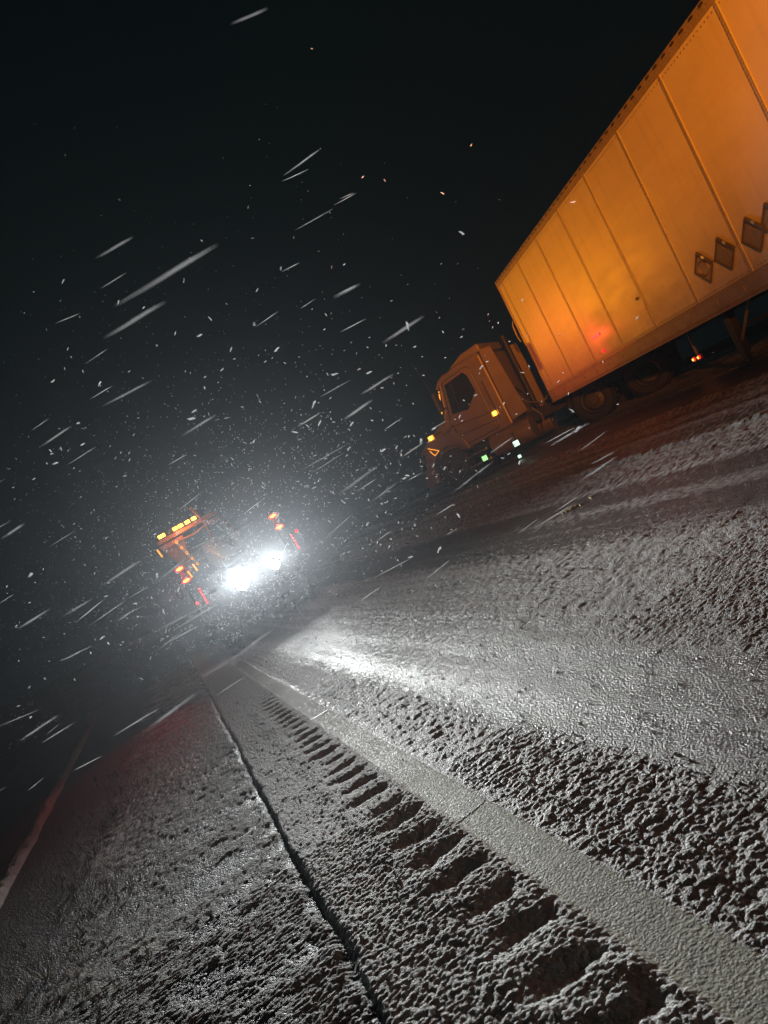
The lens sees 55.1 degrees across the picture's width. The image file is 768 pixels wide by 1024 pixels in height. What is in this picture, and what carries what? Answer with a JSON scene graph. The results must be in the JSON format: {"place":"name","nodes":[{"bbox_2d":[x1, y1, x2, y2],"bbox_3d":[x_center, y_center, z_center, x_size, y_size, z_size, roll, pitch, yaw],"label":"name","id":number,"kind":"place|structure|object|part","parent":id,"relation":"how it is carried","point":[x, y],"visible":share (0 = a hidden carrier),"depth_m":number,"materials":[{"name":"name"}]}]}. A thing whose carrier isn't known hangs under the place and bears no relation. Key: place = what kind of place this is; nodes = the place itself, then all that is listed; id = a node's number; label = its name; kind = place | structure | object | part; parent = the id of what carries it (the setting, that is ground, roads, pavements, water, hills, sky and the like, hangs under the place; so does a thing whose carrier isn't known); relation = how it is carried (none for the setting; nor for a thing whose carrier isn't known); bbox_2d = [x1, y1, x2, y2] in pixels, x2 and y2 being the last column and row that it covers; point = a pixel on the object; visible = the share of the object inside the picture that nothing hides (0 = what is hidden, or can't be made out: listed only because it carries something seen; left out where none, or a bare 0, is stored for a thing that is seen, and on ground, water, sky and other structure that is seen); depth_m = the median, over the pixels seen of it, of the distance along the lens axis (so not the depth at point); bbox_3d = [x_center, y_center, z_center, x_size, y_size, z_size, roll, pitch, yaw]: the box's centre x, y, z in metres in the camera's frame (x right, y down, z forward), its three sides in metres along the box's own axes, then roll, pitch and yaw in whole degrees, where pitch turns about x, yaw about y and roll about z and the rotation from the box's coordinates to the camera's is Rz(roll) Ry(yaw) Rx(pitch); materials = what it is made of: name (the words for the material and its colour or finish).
{"place":"outdoors","nodes":[
{"label":"outdoors","id":0,"kind":"place"},
{"bbox_2d":[0,657,380,1023],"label":"verge","id":1,"kind":"structure","parent":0,"point":[238,930],"depth_m":4.71,"materials":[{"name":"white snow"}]},
{"bbox_2d":[0,703,102,907],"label":"snow berm","id":2,"kind":"structure","parent":1,"relation":"on","point":[20,855],"depth_m":8.62,"materials":[{"name":"white snow"}]},
{"bbox_2d":[0,9,713,790],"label":"falling snow","id":3,"kind":"structure","parent":0,"point":[234,497],"depth_m":3.50,"materials":[{"name":"white snow"}]},
{"bbox_2d":[0,318,767,781],"bbox_3d":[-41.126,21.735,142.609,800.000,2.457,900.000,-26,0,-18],"label":"terrain","id":4,"kind":"structure","parent":0,"point":[16,746],"depth_m":45.20,"materials":[{"name":"white snow"}]},
{"bbox_2d":[0,0,767,706],"label":"sky","id":5,"kind":"structure","parent":0,"point":[156,107],"materials":[{"name":"black"}]},
{"bbox_2d":[189,647,735,1023],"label":"shoulder","id":6,"kind":"object","parent":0,"point":[456,970],"visible":1,"depth_m":2.89},
{"bbox_2d":[214,330,767,957],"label":"road","id":7,"kind":"structure","parent":0,"point":[662,608],"depth_m":5.57,"materials":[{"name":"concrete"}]},
{"bbox_2d":[154,506,312,650],"bbox_3d":[-4.851,1.584,22.520,3.244,4.271,9.407,-31,1,-18],"label":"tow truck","id":8,"kind":"object","parent":7,"relation":"on","point":[224,593],"visible":0.93,"depth_m":19.06,"materials":[{"name":"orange metal"}]},
{"bbox_3d":[-5.413,1.618,23.757,1.500,0.600,0.020,-31,1,-18],"label":"rear window","id":9,"kind":"part","parent":8,"relation":"part of","materials":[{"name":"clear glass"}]},
{"bbox_2d":[209,400,763,1019],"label":"ice crumbs","id":10,"kind":"object","parent":7,"relation":"on","point":[533,758],"visible":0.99,"depth_m":3.53,"materials":[{"name":"white ice"}]},
{"bbox_2d":[209,644,767,1023],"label":"edge line","id":11,"kind":"object","parent":7,"relation":"on","point":[722,973],"visible":0.97,"depth_m":2.56,"materials":[{"name":"paint"}]},
{"bbox_2d":[452,797,483,819],"bbox_3d":[0.416,1.458,3.602,0.200,0.015,0.034,-27,0,-27],"label":"pavement joint","id":12,"kind":"object","parent":11,"relation":"on","point":[460,815],"visible":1,"depth_m":3.61,"materials":[{"name":"grey concrete"}]},
{"bbox_2d":[412,335,683,489],"bbox_3d":[3.675,-3.344,18.620,6.718,3.415,2.800,-26,0,31],"label":"tractor truck","id":13,"kind":"object","parent":7,"relation":"on","point":[485,413],"visible":0.88,"depth_m":18.29,"materials":[{"name":"paint"}]},
{"bbox_3d":[2.030,-2.649,18.468,1.070,1.709,0.053,-27,0,31],"label":"door","id":14,"kind":"part","parent":13,"relation":"part of","materials":[{"name":"paint"}]},
{"bbox_2d":[561,495,593,513],"bbox_3d":[2.429,-0.083,9.278,0.476,0.067,0.161,-27,0,29],"label":"lane marking","id":15,"kind":"object","parent":7,"relation":"on","point":[570,508],"visible":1,"depth_m":9.32,"materials":[{"name":"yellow paint"}]},
{"bbox_2d":[495,0,767,401],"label":"semi trailer","id":16,"kind":"object","parent":7,"relation":"on","point":[659,227],"visible":1,"depth_m":10.27,"materials":[{"name":"metal"}]}
]}

